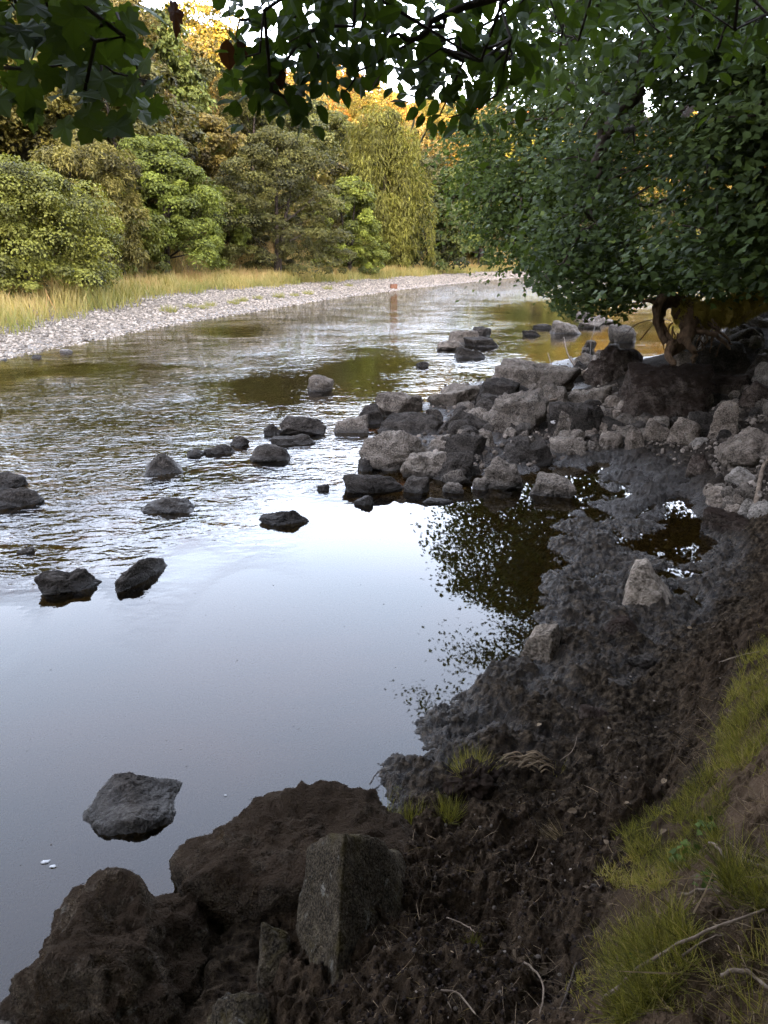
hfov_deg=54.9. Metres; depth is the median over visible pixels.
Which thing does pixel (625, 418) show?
stone
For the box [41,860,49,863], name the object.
foam fleck
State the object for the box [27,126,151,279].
broadleaf tree
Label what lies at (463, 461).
rock
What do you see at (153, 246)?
bush
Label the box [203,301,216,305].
weed tuft
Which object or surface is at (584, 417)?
rock
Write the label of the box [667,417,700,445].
rock
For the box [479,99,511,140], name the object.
broadleaf tree
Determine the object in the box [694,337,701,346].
stone
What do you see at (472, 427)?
stone
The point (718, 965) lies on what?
dead grass litter
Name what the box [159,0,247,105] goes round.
broadleaf tree
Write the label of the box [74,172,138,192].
bush
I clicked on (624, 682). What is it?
rock
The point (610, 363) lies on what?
rock
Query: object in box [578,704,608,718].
rock
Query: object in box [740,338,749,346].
stone
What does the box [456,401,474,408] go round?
stone
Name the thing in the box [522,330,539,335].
rock
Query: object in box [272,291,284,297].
weed tuft
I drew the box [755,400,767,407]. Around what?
stone
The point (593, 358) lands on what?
stick
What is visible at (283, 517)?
rock
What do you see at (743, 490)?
rock
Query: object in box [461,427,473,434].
stone
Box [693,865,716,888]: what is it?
herb
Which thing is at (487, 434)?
rock
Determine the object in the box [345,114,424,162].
broadleaf tree
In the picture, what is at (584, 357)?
rock
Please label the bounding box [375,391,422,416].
rock
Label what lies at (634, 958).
herb
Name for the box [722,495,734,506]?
stone
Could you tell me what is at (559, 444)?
rock
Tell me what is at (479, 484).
rock
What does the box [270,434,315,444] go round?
rock
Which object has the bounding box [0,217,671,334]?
meadow grass
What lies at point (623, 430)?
rock
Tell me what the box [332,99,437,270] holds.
weeping willow
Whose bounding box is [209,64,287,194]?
broadleaf tree
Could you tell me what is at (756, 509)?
rock
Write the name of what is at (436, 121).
broadleaf tree
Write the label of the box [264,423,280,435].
rock
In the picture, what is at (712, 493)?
rock
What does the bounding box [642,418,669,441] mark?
rock
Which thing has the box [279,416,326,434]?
rock
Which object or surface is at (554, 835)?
grass tuft
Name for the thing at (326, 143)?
broadleaf tree
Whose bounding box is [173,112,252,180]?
broadleaf tree
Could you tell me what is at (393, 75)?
sky
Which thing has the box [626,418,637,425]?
stone
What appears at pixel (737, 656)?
stick
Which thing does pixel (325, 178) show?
broadleaf tree
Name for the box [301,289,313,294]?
weed tuft
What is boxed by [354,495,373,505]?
rock
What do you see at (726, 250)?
riverside tree
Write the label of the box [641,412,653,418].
stone
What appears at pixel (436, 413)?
stone
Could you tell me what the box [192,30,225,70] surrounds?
broadleaf tree
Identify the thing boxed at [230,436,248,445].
rock
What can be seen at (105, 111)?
broadleaf tree
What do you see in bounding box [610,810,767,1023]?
twigs
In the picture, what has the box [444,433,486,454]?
rock
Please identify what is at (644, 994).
bank grass
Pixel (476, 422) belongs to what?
rock
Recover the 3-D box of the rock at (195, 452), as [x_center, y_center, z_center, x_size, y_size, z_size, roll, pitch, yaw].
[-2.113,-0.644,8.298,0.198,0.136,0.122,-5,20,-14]
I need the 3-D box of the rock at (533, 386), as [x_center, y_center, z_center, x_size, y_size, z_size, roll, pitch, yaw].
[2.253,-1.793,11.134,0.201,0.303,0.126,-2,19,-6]
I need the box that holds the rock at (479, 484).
[472,478,487,489]
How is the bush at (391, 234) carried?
on the ground at (580, 668)
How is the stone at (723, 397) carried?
on the ground at (580, 668)
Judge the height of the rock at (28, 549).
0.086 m
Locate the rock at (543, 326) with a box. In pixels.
[533,323,551,328]
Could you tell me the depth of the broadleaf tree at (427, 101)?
124.66 m
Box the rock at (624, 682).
[608,677,631,689]
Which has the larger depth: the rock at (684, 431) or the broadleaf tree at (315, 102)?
the broadleaf tree at (315, 102)
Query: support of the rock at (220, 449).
on the river water
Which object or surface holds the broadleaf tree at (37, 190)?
on the ground at (580, 668)
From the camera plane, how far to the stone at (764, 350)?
10.03 m
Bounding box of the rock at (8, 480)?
[0,472,27,489]
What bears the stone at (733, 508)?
on the ground at (580, 668)
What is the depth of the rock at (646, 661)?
3.80 m
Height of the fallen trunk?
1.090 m
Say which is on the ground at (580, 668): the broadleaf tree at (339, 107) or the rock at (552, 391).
the broadleaf tree at (339, 107)
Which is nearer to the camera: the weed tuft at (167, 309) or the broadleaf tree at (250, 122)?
the weed tuft at (167, 309)
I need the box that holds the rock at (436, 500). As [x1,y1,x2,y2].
[424,497,451,503]
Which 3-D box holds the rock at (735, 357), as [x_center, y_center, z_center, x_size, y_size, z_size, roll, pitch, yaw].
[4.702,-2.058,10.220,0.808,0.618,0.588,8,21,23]
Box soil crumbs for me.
[305,690,701,1023]
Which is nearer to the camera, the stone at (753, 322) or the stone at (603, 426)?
the stone at (603, 426)
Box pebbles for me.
[385,474,732,1023]
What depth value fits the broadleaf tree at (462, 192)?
95.92 m
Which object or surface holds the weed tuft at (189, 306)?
on the gravel
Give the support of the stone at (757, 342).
on the ground at (580, 668)
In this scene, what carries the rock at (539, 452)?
on the ground at (580, 668)
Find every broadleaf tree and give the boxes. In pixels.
[0,20,105,155]
[0,85,70,136]
[0,152,126,301]
[2,0,19,24]
[13,12,46,24]
[21,61,211,204]
[46,49,146,149]
[107,133,232,275]
[108,35,179,154]
[109,0,172,113]
[143,1,225,156]
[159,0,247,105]
[167,29,223,115]
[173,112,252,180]
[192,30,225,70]
[195,185,252,270]
[200,74,289,165]
[206,66,246,133]
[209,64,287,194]
[219,111,287,177]
[245,113,352,200]
[274,154,351,243]
[281,76,331,109]
[284,95,350,158]
[287,71,296,80]
[298,138,373,199]
[300,112,376,195]
[307,62,360,114]
[310,175,390,274]
[323,99,350,136]
[344,92,380,121]
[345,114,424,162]
[350,66,388,113]
[365,84,409,135]
[375,169,412,219]
[379,97,427,123]
[379,120,445,185]
[410,122,455,187]
[414,93,441,115]
[418,106,444,171]
[418,167,481,226]
[425,145,533,265]
[437,111,463,166]
[437,167,502,228]
[439,104,474,158]
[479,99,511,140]
[501,133,534,168]
[501,180,557,260]
[505,120,536,160]
[634,166,673,221]
[675,197,700,238]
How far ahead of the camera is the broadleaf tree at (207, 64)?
66.00 m
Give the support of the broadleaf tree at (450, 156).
on the ground at (580, 668)
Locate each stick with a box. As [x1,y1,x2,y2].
[435,987,475,1014]
[446,917,475,932]
[524,961,544,1014]
[559,962,577,1009]
[563,337,583,370]
[579,355,595,375]
[590,317,595,360]
[601,908,765,1000]
[619,319,652,341]
[640,319,670,340]
[680,888,719,895]
[708,841,726,864]
[719,651,758,662]
[720,968,767,989]
[753,458,767,503]
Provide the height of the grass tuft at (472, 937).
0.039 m
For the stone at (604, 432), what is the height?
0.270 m
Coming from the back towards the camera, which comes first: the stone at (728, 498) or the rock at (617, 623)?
the stone at (728, 498)
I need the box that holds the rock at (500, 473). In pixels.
[482,456,523,488]
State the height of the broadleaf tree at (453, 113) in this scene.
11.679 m
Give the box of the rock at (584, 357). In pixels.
[578,352,599,362]
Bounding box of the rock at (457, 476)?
[440,469,471,483]
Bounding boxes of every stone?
[426,409,442,420]
[428,434,451,449]
[440,436,449,446]
[448,419,471,434]
[453,405,466,413]
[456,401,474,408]
[460,425,478,433]
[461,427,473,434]
[467,407,487,414]
[471,412,482,419]
[474,454,482,463]
[475,398,494,410]
[481,393,497,400]
[482,423,493,430]
[502,427,516,437]
[504,443,514,451]
[506,455,521,464]
[511,435,530,443]
[513,422,530,435]
[519,385,528,391]
[521,430,528,436]
[528,435,536,442]
[559,430,569,436]
[566,429,584,440]
[582,340,596,349]
[584,398,601,405]
[585,430,595,436]
[590,435,599,440]
[599,422,607,430]
[601,431,623,447]
[604,395,620,406]
[609,409,621,418]
[612,424,620,429]
[615,399,623,408]
[616,413,633,425]
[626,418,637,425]
[627,420,645,427]
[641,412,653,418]
[653,415,669,427]
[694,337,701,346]
[703,483,712,495]
[713,483,725,487]
[717,429,731,440]
[718,394,729,400]
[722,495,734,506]
[722,501,733,508]
[723,328,739,337]
[724,504,740,512]
[728,390,739,399]
[733,494,743,503]
[738,384,748,391]
[739,324,749,330]
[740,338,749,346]
[746,316,759,326]
[748,335,764,348]
[748,406,762,416]
[753,327,763,336]
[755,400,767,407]
[758,312,766,318]
[758,319,767,327]
[758,348,767,353]
[762,402,767,415]
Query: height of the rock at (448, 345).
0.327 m
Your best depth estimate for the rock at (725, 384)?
9.30 m
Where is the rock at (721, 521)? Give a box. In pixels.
[700,507,748,533]
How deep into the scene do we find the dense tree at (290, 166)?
46.53 m
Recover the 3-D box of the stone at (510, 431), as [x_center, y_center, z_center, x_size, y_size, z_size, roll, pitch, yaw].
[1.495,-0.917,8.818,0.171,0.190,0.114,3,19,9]
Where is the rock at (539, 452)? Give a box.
[504,438,552,466]
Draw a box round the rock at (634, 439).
[624,429,644,449]
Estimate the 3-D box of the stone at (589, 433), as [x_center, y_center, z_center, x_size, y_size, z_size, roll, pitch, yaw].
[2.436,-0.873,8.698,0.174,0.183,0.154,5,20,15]
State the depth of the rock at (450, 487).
6.96 m
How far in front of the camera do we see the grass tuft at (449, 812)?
2.69 m
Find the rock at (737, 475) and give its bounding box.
[724,466,755,484]
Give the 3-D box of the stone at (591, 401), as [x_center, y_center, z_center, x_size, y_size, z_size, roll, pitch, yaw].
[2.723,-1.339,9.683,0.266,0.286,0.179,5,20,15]
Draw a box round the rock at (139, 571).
[114,557,167,592]
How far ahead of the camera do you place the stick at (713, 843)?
1.66 m
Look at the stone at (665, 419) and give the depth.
8.82 m
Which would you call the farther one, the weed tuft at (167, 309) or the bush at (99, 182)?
the bush at (99, 182)
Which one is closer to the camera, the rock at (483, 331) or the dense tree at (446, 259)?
the rock at (483, 331)
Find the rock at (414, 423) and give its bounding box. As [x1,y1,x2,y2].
[377,412,443,435]
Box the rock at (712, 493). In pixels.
[705,486,722,507]
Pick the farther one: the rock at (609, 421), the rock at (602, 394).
the rock at (602, 394)
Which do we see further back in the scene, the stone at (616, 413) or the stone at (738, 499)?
the stone at (616, 413)
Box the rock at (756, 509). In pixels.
[747,500,767,518]
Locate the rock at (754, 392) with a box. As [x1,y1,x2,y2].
[737,380,767,407]
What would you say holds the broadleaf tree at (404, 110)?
on the ground at (580, 668)
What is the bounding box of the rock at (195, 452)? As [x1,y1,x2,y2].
[187,449,203,456]
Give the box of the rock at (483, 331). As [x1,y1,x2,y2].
[473,326,490,336]
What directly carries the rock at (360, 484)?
in the river water
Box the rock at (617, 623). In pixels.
[604,615,637,634]
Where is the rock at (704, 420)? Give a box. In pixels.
[688,411,712,435]
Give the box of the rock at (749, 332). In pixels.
[725,327,762,341]
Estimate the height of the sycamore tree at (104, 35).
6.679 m
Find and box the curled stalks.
[500,750,555,772]
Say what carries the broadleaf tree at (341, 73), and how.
on the ground at (580, 668)
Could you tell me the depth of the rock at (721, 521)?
5.84 m
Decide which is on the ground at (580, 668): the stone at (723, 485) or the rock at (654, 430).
the stone at (723, 485)
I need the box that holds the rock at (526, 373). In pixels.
[491,358,581,391]
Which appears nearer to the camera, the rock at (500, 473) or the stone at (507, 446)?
the rock at (500, 473)
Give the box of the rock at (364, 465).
[358,458,372,471]
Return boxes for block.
[390,284,396,288]
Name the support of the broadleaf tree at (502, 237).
on the ground at (580, 668)
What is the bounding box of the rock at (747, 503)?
[737,498,753,514]
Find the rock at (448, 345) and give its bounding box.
[436,341,463,349]
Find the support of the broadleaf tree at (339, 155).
on the ground at (580, 668)
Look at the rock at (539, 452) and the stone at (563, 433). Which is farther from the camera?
the stone at (563, 433)
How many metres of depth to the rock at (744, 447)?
6.79 m
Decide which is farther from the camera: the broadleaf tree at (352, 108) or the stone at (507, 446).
the broadleaf tree at (352, 108)
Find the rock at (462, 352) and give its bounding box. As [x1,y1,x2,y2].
[454,347,485,357]
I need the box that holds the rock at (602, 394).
[568,385,612,402]
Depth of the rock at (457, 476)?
7.24 m
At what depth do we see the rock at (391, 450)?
7.69 m
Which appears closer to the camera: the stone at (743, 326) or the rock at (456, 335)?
the stone at (743, 326)
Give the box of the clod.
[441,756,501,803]
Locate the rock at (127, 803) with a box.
[83,772,182,835]
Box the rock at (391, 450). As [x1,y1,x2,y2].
[358,430,429,470]
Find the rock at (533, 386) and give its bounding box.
[528,383,537,389]
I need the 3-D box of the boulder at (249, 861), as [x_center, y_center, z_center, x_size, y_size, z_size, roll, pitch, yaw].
[-0.248,1.277,2.596,0.985,0.594,0.574,-7,20,-15]
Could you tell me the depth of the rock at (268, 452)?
8.04 m
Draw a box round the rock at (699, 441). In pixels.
[689,437,707,447]
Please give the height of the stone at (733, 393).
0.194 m
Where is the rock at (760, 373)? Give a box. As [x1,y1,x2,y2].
[751,362,767,382]
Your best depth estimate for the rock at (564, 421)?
8.79 m
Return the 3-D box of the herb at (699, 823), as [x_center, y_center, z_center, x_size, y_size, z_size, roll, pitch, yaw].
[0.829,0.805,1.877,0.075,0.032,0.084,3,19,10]
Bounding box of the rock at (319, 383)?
[307,375,333,391]
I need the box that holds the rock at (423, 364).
[416,361,428,366]
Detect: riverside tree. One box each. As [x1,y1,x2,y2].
[413,0,715,324]
[474,0,767,327]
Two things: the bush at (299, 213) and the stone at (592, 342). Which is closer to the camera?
the stone at (592, 342)
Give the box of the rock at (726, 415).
[707,400,738,437]
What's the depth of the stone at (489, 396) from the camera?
10.15 m
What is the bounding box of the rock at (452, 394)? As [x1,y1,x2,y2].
[427,383,478,406]
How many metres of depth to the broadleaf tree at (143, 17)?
49.70 m
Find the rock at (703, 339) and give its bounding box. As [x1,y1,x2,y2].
[698,335,716,349]
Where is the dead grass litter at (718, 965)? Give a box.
[311,642,767,1023]
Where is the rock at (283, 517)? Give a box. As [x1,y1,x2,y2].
[259,510,308,525]
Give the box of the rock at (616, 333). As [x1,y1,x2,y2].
[608,324,635,342]
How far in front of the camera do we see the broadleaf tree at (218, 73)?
70.43 m
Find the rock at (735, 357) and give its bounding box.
[695,340,750,372]
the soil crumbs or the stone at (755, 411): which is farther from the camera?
the stone at (755, 411)
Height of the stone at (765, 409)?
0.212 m
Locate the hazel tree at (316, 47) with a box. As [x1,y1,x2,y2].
[212,0,767,143]
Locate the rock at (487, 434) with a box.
[479,430,494,446]
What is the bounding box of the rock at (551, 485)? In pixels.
[528,471,576,497]
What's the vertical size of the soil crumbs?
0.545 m
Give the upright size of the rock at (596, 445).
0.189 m
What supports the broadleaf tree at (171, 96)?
on the ground at (580, 668)
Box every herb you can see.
[625,940,651,974]
[668,839,699,863]
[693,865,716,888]
[694,815,723,837]
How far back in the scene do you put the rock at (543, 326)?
23.04 m
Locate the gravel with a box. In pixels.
[0,270,638,359]
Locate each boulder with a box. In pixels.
[0,867,222,1023]
[0,1020,13,1023]
[169,780,419,932]
[206,991,272,1023]
[256,922,291,989]
[296,833,406,984]
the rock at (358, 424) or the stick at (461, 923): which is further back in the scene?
the rock at (358, 424)
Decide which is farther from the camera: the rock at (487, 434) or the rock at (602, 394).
the rock at (602, 394)
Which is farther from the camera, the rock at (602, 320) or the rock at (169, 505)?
the rock at (602, 320)
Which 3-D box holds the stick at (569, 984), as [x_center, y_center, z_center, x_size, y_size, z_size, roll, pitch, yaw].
[0.414,1.101,1.687,0.009,0.063,0.233,10,21,26]
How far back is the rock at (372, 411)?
9.85 m
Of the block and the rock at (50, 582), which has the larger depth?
the block
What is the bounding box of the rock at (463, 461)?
[432,451,473,479]
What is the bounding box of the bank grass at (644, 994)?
[563,625,767,1023]
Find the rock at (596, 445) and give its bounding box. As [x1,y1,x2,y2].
[588,441,600,451]
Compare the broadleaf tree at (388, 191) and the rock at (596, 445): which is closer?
the rock at (596, 445)
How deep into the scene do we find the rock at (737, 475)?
6.49 m
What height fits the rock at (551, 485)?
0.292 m
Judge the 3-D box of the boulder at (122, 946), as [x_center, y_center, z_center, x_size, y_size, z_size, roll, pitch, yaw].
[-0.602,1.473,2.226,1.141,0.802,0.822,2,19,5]
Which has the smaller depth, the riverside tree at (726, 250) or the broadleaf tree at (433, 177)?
the riverside tree at (726, 250)
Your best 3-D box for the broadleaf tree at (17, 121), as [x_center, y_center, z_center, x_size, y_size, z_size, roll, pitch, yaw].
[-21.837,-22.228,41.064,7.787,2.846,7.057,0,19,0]
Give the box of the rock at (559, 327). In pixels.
[550,320,580,333]
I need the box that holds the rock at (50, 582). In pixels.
[34,568,102,595]
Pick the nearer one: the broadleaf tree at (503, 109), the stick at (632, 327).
the stick at (632, 327)
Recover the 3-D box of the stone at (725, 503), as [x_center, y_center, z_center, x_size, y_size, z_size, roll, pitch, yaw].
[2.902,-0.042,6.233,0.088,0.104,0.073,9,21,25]
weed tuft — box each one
[156,304,178,312]
[182,303,196,307]
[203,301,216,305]
[227,299,239,304]
[235,296,248,301]
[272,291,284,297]
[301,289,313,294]
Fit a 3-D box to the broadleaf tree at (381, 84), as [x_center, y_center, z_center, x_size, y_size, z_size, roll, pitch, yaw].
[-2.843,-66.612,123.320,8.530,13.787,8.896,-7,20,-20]
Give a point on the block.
(393, 286)
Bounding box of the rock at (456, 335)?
[448,330,478,343]
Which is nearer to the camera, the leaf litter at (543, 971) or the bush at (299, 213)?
the leaf litter at (543, 971)
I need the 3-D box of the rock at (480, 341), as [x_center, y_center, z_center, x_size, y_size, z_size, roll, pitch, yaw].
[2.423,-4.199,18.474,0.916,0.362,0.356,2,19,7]
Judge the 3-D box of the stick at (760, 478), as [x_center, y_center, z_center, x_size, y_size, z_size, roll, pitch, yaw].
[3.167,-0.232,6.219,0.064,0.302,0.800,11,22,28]
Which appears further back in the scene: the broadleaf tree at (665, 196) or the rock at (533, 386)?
the broadleaf tree at (665, 196)
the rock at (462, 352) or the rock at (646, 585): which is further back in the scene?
the rock at (462, 352)
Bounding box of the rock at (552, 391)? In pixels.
[543,383,568,409]
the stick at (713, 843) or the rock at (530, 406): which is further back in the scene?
the rock at (530, 406)
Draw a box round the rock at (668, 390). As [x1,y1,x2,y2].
[618,362,714,417]
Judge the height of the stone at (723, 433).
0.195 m
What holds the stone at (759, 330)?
on the ground at (580, 668)
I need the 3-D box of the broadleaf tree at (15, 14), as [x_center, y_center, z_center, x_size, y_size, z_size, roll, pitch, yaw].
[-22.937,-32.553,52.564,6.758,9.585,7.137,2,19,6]
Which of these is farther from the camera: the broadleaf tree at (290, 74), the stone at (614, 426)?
the broadleaf tree at (290, 74)
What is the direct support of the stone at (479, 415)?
on the river water
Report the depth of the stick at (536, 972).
1.77 m
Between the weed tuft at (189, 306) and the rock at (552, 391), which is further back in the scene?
the weed tuft at (189, 306)
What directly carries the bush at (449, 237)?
on the ground at (580, 668)
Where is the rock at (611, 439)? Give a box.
[599,431,622,448]
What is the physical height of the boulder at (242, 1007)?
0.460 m
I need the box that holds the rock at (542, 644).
[520,623,560,662]
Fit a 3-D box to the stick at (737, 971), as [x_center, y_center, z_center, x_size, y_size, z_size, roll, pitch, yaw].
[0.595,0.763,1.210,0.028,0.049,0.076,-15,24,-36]
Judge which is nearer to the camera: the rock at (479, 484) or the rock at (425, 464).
the rock at (479, 484)
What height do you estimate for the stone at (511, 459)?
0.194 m
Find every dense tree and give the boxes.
[208,125,357,276]
[392,192,469,272]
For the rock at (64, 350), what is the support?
in the river water
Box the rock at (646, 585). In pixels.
[622,558,672,606]
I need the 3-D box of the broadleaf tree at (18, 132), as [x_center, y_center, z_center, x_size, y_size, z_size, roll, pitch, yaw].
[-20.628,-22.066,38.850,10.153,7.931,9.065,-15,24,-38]
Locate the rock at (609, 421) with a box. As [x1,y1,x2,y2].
[602,416,623,430]
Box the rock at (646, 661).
[626,653,656,670]
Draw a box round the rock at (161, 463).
[144,453,183,475]
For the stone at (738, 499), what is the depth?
6.20 m
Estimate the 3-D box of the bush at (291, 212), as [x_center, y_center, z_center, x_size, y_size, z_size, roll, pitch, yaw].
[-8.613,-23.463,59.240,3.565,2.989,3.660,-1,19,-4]
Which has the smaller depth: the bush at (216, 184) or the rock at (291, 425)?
the rock at (291, 425)
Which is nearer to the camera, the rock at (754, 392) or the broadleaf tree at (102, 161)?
the rock at (754, 392)
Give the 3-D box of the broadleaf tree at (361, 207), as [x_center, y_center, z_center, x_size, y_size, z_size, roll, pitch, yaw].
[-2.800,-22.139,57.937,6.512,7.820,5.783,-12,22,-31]
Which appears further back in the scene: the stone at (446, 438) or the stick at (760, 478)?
the stone at (446, 438)
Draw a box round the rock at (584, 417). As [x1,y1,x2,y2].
[547,401,603,434]
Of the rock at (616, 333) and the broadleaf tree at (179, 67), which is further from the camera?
the broadleaf tree at (179, 67)
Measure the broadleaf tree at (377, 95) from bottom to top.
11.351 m
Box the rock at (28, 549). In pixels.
[16,546,34,553]
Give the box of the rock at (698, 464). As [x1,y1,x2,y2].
[685,454,709,477]
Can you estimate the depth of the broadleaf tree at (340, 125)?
74.22 m
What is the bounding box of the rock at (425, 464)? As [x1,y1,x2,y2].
[400,451,446,477]
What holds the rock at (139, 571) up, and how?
in the river water
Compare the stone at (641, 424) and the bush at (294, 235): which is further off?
the bush at (294, 235)
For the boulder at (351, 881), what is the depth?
2.03 m
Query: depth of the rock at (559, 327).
21.37 m
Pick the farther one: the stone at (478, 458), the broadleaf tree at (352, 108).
the broadleaf tree at (352, 108)
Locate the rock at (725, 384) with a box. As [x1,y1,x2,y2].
[712,374,748,394]
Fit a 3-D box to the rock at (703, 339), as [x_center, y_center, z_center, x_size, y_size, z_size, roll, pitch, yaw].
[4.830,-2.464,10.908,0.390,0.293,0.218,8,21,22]
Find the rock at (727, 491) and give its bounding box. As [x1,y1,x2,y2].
[720,486,733,497]
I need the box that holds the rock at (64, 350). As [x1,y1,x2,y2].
[59,349,72,352]
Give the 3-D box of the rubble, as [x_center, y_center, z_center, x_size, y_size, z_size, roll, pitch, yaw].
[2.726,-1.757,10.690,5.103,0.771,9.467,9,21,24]
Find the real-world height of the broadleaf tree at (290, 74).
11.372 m
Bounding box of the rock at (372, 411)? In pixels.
[359,403,383,423]
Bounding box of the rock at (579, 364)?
[572,361,586,381]
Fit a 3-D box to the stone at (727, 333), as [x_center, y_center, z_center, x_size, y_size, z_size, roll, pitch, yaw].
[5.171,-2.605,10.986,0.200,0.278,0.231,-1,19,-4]
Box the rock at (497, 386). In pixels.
[475,377,519,401]
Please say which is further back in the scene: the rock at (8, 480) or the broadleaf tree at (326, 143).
the broadleaf tree at (326, 143)
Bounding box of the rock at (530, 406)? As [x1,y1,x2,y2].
[482,388,549,430]
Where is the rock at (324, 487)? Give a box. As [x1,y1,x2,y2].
[317,484,329,490]
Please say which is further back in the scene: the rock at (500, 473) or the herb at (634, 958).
the rock at (500, 473)
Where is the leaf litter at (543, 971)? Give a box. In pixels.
[499,626,767,1016]
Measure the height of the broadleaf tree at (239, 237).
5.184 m
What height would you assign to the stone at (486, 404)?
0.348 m
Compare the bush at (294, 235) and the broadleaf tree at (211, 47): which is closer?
the bush at (294, 235)
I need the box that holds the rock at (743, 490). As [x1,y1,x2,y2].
[732,483,753,498]
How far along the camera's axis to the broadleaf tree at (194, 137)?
42.08 m
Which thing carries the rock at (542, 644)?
on the ground at (580, 668)
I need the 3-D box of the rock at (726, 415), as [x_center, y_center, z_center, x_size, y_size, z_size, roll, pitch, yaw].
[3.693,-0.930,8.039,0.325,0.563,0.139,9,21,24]
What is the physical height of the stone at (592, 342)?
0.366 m
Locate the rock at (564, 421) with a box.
[553,411,571,436]
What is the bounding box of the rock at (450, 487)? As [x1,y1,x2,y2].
[442,482,463,493]
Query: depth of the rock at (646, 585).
4.60 m
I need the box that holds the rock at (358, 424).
[334,414,368,432]
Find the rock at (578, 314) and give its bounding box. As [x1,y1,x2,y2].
[576,311,589,316]
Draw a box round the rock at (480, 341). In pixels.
[463,336,498,346]
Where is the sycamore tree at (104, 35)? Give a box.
[0,0,183,146]
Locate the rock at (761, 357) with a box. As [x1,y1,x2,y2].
[744,353,767,384]
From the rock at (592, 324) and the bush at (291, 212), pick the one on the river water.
the rock at (592, 324)
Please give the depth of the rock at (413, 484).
6.97 m
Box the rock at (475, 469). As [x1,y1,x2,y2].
[471,465,479,475]
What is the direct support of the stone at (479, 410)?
on the river water
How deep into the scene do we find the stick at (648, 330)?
10.38 m
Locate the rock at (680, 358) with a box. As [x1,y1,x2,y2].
[673,350,697,365]
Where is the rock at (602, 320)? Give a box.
[583,315,613,323]
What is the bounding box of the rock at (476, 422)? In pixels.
[437,409,487,434]
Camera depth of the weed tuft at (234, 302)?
32.30 m
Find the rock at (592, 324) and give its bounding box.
[578,322,601,327]
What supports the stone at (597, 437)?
on the river water
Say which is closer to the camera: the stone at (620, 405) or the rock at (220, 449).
the rock at (220, 449)
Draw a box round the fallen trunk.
[642,282,767,365]
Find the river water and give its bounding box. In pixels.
[0,277,740,1002]
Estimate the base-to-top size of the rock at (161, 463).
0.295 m
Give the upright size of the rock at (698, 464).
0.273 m
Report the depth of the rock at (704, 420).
8.28 m
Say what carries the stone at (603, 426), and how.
on the ground at (580, 668)
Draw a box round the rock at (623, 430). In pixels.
[616,425,635,438]
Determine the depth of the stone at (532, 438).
8.30 m
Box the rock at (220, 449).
[204,445,235,453]
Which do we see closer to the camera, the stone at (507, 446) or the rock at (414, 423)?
the stone at (507, 446)
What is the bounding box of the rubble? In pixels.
[417,363,767,501]
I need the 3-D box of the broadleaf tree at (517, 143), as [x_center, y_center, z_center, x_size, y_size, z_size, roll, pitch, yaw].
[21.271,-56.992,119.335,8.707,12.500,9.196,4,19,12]
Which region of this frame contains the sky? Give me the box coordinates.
[140,0,751,116]
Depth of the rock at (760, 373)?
9.11 m
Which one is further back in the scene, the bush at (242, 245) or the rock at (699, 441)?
the bush at (242, 245)
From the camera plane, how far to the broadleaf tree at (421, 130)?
95.93 m
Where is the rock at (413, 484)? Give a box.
[403,476,429,492]
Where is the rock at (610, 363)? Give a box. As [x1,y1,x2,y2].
[583,345,642,386]
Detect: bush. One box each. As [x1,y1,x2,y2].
[56,193,172,276]
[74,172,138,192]
[140,197,183,252]
[196,175,252,234]
[225,228,260,252]
[255,218,299,247]
[263,200,295,232]
[266,199,307,234]
[381,216,419,268]
[441,232,474,252]
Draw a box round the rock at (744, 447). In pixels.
[714,427,767,468]
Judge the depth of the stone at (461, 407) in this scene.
9.77 m
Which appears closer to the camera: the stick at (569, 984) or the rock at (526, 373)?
the stick at (569, 984)
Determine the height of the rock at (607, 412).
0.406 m
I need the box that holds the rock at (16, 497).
[0,487,44,509]
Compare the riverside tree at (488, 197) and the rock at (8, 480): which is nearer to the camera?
the rock at (8, 480)
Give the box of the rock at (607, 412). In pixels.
[600,406,613,418]
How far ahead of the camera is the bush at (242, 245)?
51.30 m
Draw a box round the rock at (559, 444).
[549,436,586,455]
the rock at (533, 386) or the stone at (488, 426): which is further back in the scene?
the rock at (533, 386)
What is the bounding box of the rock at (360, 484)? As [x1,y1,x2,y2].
[342,474,402,493]
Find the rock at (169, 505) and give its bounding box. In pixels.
[141,497,194,513]
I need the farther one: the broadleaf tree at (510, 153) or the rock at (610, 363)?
the broadleaf tree at (510, 153)
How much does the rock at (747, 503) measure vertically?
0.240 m
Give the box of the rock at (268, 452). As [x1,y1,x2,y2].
[249,444,290,461]
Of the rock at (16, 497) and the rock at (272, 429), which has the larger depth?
the rock at (272, 429)
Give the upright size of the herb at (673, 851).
0.041 m
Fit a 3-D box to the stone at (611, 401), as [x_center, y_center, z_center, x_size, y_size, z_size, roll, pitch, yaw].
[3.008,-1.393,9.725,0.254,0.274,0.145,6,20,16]
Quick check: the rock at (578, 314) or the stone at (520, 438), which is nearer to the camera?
the stone at (520, 438)
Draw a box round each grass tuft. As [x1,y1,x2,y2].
[382,788,405,811]
[389,791,432,823]
[430,783,467,825]
[445,741,503,782]
[460,928,482,950]
[535,814,563,839]
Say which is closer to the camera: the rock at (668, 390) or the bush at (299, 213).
the rock at (668, 390)
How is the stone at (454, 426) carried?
on the ground at (580, 668)
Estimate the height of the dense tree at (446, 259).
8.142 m
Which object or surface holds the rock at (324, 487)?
in the river water
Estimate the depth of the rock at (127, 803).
2.93 m
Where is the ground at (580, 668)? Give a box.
[0,132,767,1023]

